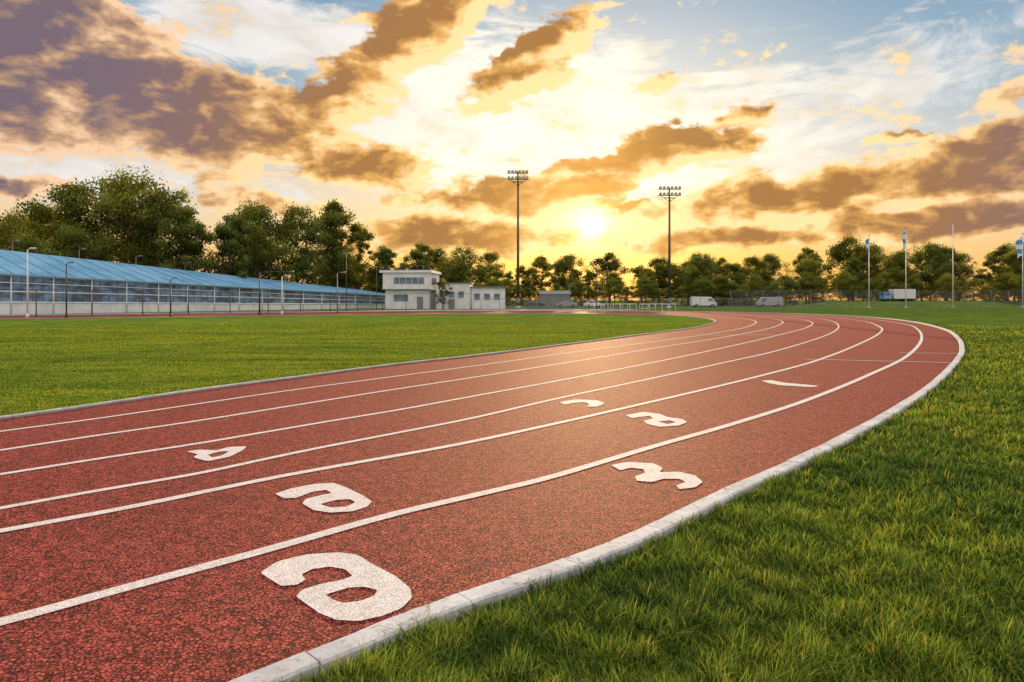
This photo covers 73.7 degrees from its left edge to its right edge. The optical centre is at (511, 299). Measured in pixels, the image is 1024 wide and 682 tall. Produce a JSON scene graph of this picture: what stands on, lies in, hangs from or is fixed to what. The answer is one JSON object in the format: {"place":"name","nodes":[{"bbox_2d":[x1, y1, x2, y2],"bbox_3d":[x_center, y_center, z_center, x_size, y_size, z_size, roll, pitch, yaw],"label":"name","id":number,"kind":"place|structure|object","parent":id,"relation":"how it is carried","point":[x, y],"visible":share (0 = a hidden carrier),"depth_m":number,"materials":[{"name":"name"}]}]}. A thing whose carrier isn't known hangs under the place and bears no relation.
{"place":"outdoors","nodes":[
{"label":"outdoors","id":0,"kind":"place"},
{"bbox_2d":[31,309,628,314],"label":"concrete path","id":1,"kind":"structure","parent":0,"point":[253,312],"depth_m":87.01,"materials":[{"name":"grey concrete"}]},
{"bbox_2d":[0,314,713,415],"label":"infield grass field","id":2,"kind":"structure","parent":0,"point":[375,318],"depth_m":27.54,"materials":[{"name":"green plant"}]},
{"bbox_2d":[0,313,715,419],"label":"infield kerb","id":3,"kind":"structure","parent":2,"relation":"on","point":[139,398],"depth_m":14.23,"materials":[{"name":"paint"}]},
{"bbox_2d":[0,311,958,681],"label":"running track","id":4,"kind":"structure","parent":0,"point":[228,621],"depth_m":6.35,"materials":[{"name":"red rubber"}]},
{"bbox_2d":[26,247,35,317],"bbox_3d":[-43.682,-1.585,62.000,0.915,6.370,0.280,0,0,0],"label":"street lamp","id":5,"kind":"object","parent":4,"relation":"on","point":[27,315],"visible":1,"depth_m":61.95,"materials":[{"name":"white metal"}]},
{"bbox_2d":[65,262,74,317],"bbox_3d":[-40.307,-0.935,62.200,0.865,5.070,0.280,0,0,0],"label":"street lamp","id":6,"kind":"object","parent":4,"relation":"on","point":[66,315],"visible":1,"depth_m":62.15,"materials":[{"name":"metal"}]},
{"bbox_2d":[169,278,178,316],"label":"street lamp","id":7,"kind":"object","parent":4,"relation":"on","point":[170,314],"visible":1,"depth_m":65.94,"materials":[{"name":"metal"}]},
{"bbox_2d":[258,270,293,314],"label":"street lamp","id":8,"kind":"object","parent":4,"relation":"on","point":[259,312],"visible":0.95,"depth_m":72.94,"materials":[{"name":"metal"}]},
{"bbox_2d":[281,275,289,313],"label":"street lamp","id":9,"kind":"object","parent":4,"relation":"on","point":[282,296],"visible":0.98,"depth_m":75.97,"materials":[{"name":"white metal"}]},
{"bbox_2d":[336,272,344,312],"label":"street lamp","id":10,"kind":"object","parent":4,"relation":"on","point":[337,291],"visible":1,"depth_m":85.95,"materials":[{"name":"grey metal"}]},
{"bbox_2d":[0,312,951,625],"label":"track lane markings","id":11,"kind":"object","parent":4,"relation":"on","point":[392,594],"visible":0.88,"depth_m":5.50,"materials":[{"name":"white paint"}]},
{"bbox_2d":[44,310,964,681],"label":"track kerb","id":12,"kind":"structure","parent":4,"relation":"on","point":[298,666],"depth_m":3.83,"materials":[{"name":"paint"}]},
{"bbox_2d":[0,0,1023,299],"label":"sky","id":13,"kind":"structure","parent":0,"point":[783,127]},
{"bbox_2d":[6,300,1023,681],"bbox_3d":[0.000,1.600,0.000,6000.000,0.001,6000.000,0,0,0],"label":"ground","id":14,"kind":"structure","parent":0,"point":[972,316],"depth_m":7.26,"materials":[{"name":"green plant"}]},
{"bbox_2d":[0,207,50,252],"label":"broadleaf tree","id":15,"kind":"object","parent":14,"relation":"on","point":[10,220],"visible":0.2,"depth_m":119.68,"materials":[{"name":"green plant"}]},
{"bbox_2d":[0,227,59,254],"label":"broadleaf tree","id":16,"kind":"object","parent":14,"relation":"on","point":[25,244],"visible":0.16,"depth_m":104.08,"materials":[{"name":"green plant"}]},
{"bbox_2d":[0,203,81,255],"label":"broadleaf tree","id":17,"kind":"object","parent":14,"relation":"on","point":[23,226],"visible":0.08,"depth_m":114.58,"materials":[{"name":"green plant"}]},
{"bbox_2d":[33,225,115,261],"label":"broadleaf tree","id":18,"kind":"object","parent":14,"relation":"on","point":[67,237],"visible":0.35,"depth_m":102.15,"materials":[{"name":"green plant"}]},
{"bbox_2d":[11,177,138,260],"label":"broadleaf tree","id":19,"kind":"object","parent":14,"relation":"on","point":[72,205],"visible":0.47,"depth_m":109.29,"materials":[{"name":"green plant"}]},
{"bbox_2d":[60,176,152,262],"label":"broadleaf tree","id":20,"kind":"object","parent":14,"relation":"on","point":[114,230],"visible":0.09,"depth_m":112.55,"materials":[{"name":"green plant"}]},
{"bbox_2d":[57,164,206,265],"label":"broadleaf tree","id":21,"kind":"object","parent":14,"relation":"on","point":[114,200],"visible":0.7,"depth_m":109.15,"materials":[{"name":"green plant"}]},
{"bbox_2d":[110,230,184,268],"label":"broadleaf tree","id":22,"kind":"object","parent":14,"relation":"on","point":[127,255],"visible":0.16,"depth_m":109.27,"materials":[{"name":"green plant"}]},
{"bbox_2d":[123,184,211,270],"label":"broadleaf tree","id":23,"kind":"object","parent":14,"relation":"on","point":[181,195],"visible":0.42,"depth_m":112.23,"materials":[{"name":"green plant"}]},
{"bbox_2d":[140,206,216,270],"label":"broadleaf tree","id":24,"kind":"object","parent":14,"relation":"on","point":[189,234],"visible":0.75,"depth_m":110.52,"materials":[{"name":"green plant"}]},
{"bbox_2d":[0,250,384,314],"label":"grandstand shed","id":25,"kind":"structure","parent":14,"relation":"on","point":[47,273],"depth_m":90.93,"materials":[{"name":"blue metal"}]},
{"bbox_2d":[174,239,217,272],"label":"broadleaf tree","id":26,"kind":"object","parent":14,"relation":"on","point":[209,256],"visible":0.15,"depth_m":118.48,"materials":[{"name":"green plant"}]},
{"bbox_2d":[204,213,262,278],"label":"broadleaf tree","id":27,"kind":"object","parent":14,"relation":"on","point":[226,241],"visible":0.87,"depth_m":117.39,"materials":[{"name":"green plant"}]},
{"bbox_2d":[0,289,479,316],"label":"chain link fence","id":28,"kind":"object","parent":14,"relation":"on","point":[179,294],"visible":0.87,"depth_m":79.66,"materials":[{"name":"metal"}]},
{"bbox_2d":[208,212,284,279],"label":"broadleaf tree","id":29,"kind":"object","parent":14,"relation":"on","point":[273,273],"visible":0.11,"depth_m":128.31,"materials":[{"name":"green plant"}]},
{"bbox_2d":[200,198,299,280],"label":"broadleaf tree","id":30,"kind":"object","parent":14,"relation":"on","point":[251,212],"visible":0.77,"depth_m":124.20,"materials":[{"name":"green plant"}]},
{"bbox_2d":[213,239,294,281],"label":"broadleaf tree","id":31,"kind":"object","parent":14,"relation":"on","point":[268,268],"visible":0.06,"depth_m":130.83,"materials":[{"name":"green plant"}]},
{"bbox_2d":[269,201,337,282],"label":"broadleaf tree","id":32,"kind":"object","parent":14,"relation":"on","point":[295,228],"visible":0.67,"depth_m":138.31,"materials":[{"name":"green plant"}]},
{"bbox_2d":[285,245,329,284],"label":"broadleaf tree","id":33,"kind":"object","parent":14,"relation":"on","point":[311,254],"visible":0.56,"depth_m":138.70,"materials":[{"name":"green plant"}]},
{"bbox_2d":[280,199,367,286],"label":"broadleaf tree","id":34,"kind":"object","parent":14,"relation":"on","point":[334,213],"visible":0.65,"depth_m":148.09,"materials":[{"name":"green plant"}]},
{"bbox_2d":[310,228,355,288],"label":"broadleaf tree","id":35,"kind":"object","parent":14,"relation":"on","point":[330,250],"visible":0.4,"depth_m":149.45,"materials":[{"name":"green plant"}]},
{"bbox_2d":[314,249,377,290],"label":"broadleaf tree","id":36,"kind":"object","parent":14,"relation":"on","point":[361,279],"visible":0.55,"depth_m":149.37,"materials":[{"name":"green plant"}]},
{"bbox_2d":[345,252,351,310],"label":"street lamp","id":37,"kind":"object","parent":14,"relation":"on","point":[346,280],"visible":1,"depth_m":102.96,"materials":[{"name":"metal"}]},
{"bbox_2d":[339,223,386,291],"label":"broadleaf tree","id":38,"kind":"object","parent":14,"relation":"on","point":[360,244],"visible":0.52,"depth_m":156.72,"materials":[{"name":"green plant"}]},
{"bbox_2d":[368,263,389,292],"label":"broadleaf tree","id":39,"kind":"object","parent":14,"relation":"on","point":[379,282],"visible":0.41,"depth_m":156.70,"materials":[{"name":"green plant"}]},
{"bbox_2d":[376,267,381,309],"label":"street lamp","id":40,"kind":"object","parent":14,"relation":"on","point":[376,287],"visible":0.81,"depth_m":105.95,"materials":[{"name":"metal"}]},
{"bbox_2d":[362,245,398,292],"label":"broadleaf tree","id":41,"kind":"object","parent":14,"relation":"on","point":[386,255],"visible":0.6,"depth_m":158.89,"materials":[{"name":"green plant"}]},
{"bbox_2d":[379,266,440,308],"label":"two storey clubhouse","id":42,"kind":"structure","parent":14,"relation":"on","point":[407,281],"depth_m":123.27,"materials":[{"name":"white concrete"}]},
{"bbox_2d":[417,297,422,308],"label":"door","id":43,"kind":"structure","parent":42,"relation":"in","point":[419,304],"depth_m":123.27,"materials":[{"name":"grey metal"}]},
{"bbox_2d":[433,278,451,308],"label":"broadleaf tree","id":44,"kind":"object","parent":14,"relation":"on","point":[441,283],"visible":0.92,"depth_m":119.76,"materials":[{"name":"green plant"}]},
{"bbox_2d":[435,282,505,308],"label":"single storey pavilion","id":45,"kind":"structure","parent":14,"relation":"on","point":[487,295],"depth_m":122.65,"materials":[{"name":"white concrete"}]},
{"bbox_2d":[448,299,454,308],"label":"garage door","id":46,"kind":"structure","parent":45,"relation":"in","point":[451,304],"depth_m":121.93,"materials":[{"name":"grey metal"}]},
{"bbox_2d":[458,291,463,297],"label":"window","id":47,"kind":"structure","parent":45,"relation":"in","point":[459,295],"depth_m":121.93,"materials":[{"name":"grey glass"}]},
{"bbox_2d":[474,294,479,299],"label":"window","id":48,"kind":"structure","parent":45,"relation":"in","point":[477,295],"depth_m":122.94,"materials":[{"name":"grey glass"}]},
{"bbox_2d":[484,294,489,299],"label":"window","id":49,"kind":"structure","parent":45,"relation":"in","point":[486,296],"depth_m":122.94,"materials":[{"name":"grey glass"}]},
{"bbox_2d":[494,294,499,299],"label":"window","id":50,"kind":"structure","parent":45,"relation":"in","point":[496,296],"depth_m":122.94,"materials":[{"name":"grey glass"}]},
{"bbox_2d":[0,222,1023,305],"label":"distant tree belt","id":51,"kind":"object","parent":14,"relation":"on","point":[861,265],"visible":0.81,"depth_m":183.25,"materials":[{"name":"green plant"}]},
{"bbox_2d":[507,170,528,308],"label":"floodlight mast","id":52,"kind":"object","parent":14,"relation":"on","point":[517,178],"visible":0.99,"depth_m":127.80,"materials":[{"name":"metal"}]},
{"bbox_2d":[525,301,544,306],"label":"parked car","id":53,"kind":"object","parent":14,"relation":"on","point":[529,303],"visible":0.89,"depth_m":149.10,"materials":[{"name":"grey paint"}]},
{"bbox_2d":[317,242,776,305],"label":"distant tree row","id":54,"kind":"object","parent":14,"relation":"on","point":[614,285],"visible":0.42,"depth_m":191.50,"materials":[{"name":"green plant"}]},
{"bbox_2d":[539,291,570,306],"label":"storage shed","id":55,"kind":"structure","parent":14,"relation":"on","point":[546,296],"depth_m":158.00,"materials":[{"name":"grey concrete"}]},
{"bbox_2d":[556,301,576,306],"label":"parked car","id":56,"kind":"object","parent":14,"relation":"on","point":[568,303],"visible":0.88,"depth_m":149.10,"materials":[{"name":"silver metal"}]},
{"bbox_2d":[583,301,604,307],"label":"parked car","id":57,"kind":"object","parent":14,"relation":"on","point":[591,304],"visible":0.88,"depth_m":145.10,"materials":[{"name":"grey paint"}]},
{"bbox_2d":[596,259,597,308],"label":"street lamp","id":58,"kind":"object","parent":14,"relation":"on","point":[596,284],"visible":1,"depth_m":124.94,"materials":[{"name":"metal"}]},
{"bbox_2d":[481,298,767,309],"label":"chain link fence","id":59,"kind":"object","parent":14,"relation":"on","point":[499,303],"visible":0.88,"depth_m":117.97,"materials":[{"name":"grey metal"}]},
{"bbox_2d":[690,297,716,306],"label":"parked van","id":60,"kind":"object","parent":14,"relation":"on","point":[708,303],"visible":0.85,"depth_m":149.06,"materials":[{"name":"grey paint"}]},
{"bbox_2d":[755,297,782,306],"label":"parked van","id":61,"kind":"object","parent":14,"relation":"on","point":[760,302],"visible":0.86,"depth_m":153.08,"materials":[{"name":"silver metal"}]},
{"bbox_2d":[865,235,870,307],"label":"flagpole","id":62,"kind":"object","parent":14,"relation":"on","point":[867,243],"visible":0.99,"depth_m":135.00,"materials":[{"name":"metal"}]},
{"bbox_2d":[730,290,1023,306],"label":"chain link fence","id":63,"kind":"object","parent":14,"relation":"on","point":[817,295],"visible":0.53,"depth_m":152.63,"materials":[{"name":"grey metal"}]},
{"bbox_2d":[769,302,1023,308],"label":"perimeter fence","id":64,"kind":"object","parent":14,"relation":"on","point":[901,305],"visible":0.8,"depth_m":130.30,"materials":[{"name":"grey metal"}]},
{"bbox_2d":[902,228,907,307],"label":"flagpole","id":65,"kind":"object","parent":14,"relation":"on","point":[904,234],"visible":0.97,"depth_m":135.00,"materials":[{"name":"metal"}]},
{"bbox_2d":[951,223,954,307],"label":"flagpole","id":66,"kind":"object","parent":14,"relation":"on","point":[952,283],"visible":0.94,"depth_m":134.99,"materials":[{"name":"metal"}]},
{"bbox_2d":[1015,233,1023,306],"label":"flagpole","id":67,"kind":"object","parent":14,"relation":"on","point":[1019,244],"visible":0.97,"depth_m":136.97,"materials":[{"name":"metal"}]},
{"bbox_2d":[563,307,834,308],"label":"access road","id":68,"kind":"structure","parent":0,"point":[701,308],"depth_m":128.63,"materials":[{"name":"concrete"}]},
{"bbox_2d":[603,270,608,308],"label":"street lamp","id":69,"kind":"object","parent":68,"relation":"on","point":[603,288],"visible":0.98,"depth_m":127.97,"materials":[{"name":"grey metal"}]},
{"bbox_2d":[658,186,680,307],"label":"floodlight mast","id":70,"kind":"object","parent":68,"relation":"on","point":[669,258],"visible":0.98,"depth_m":127.80,"materials":[{"name":"metal"}]},
{"bbox_2d":[780,301,1021,306],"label":"earth bank","id":71,"kind":"structure","parent":0,"point":[909,304],"depth_m":150.83,"materials":[{"name":"green plant"}]},
{"bbox_2d":[878,289,915,300],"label":"box truck","id":72,"kind":"object","parent":71,"relation":"on","point":[895,294],"visible":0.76,"depth_m":155.85,"materials":[{"name":"grey paint"}]},
{"bbox_2d":[835,307,972,307],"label":"running track","id":73,"kind":"structure","parent":0,"point":[908,307],"depth_m":146.06,"materials":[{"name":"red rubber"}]}
]}

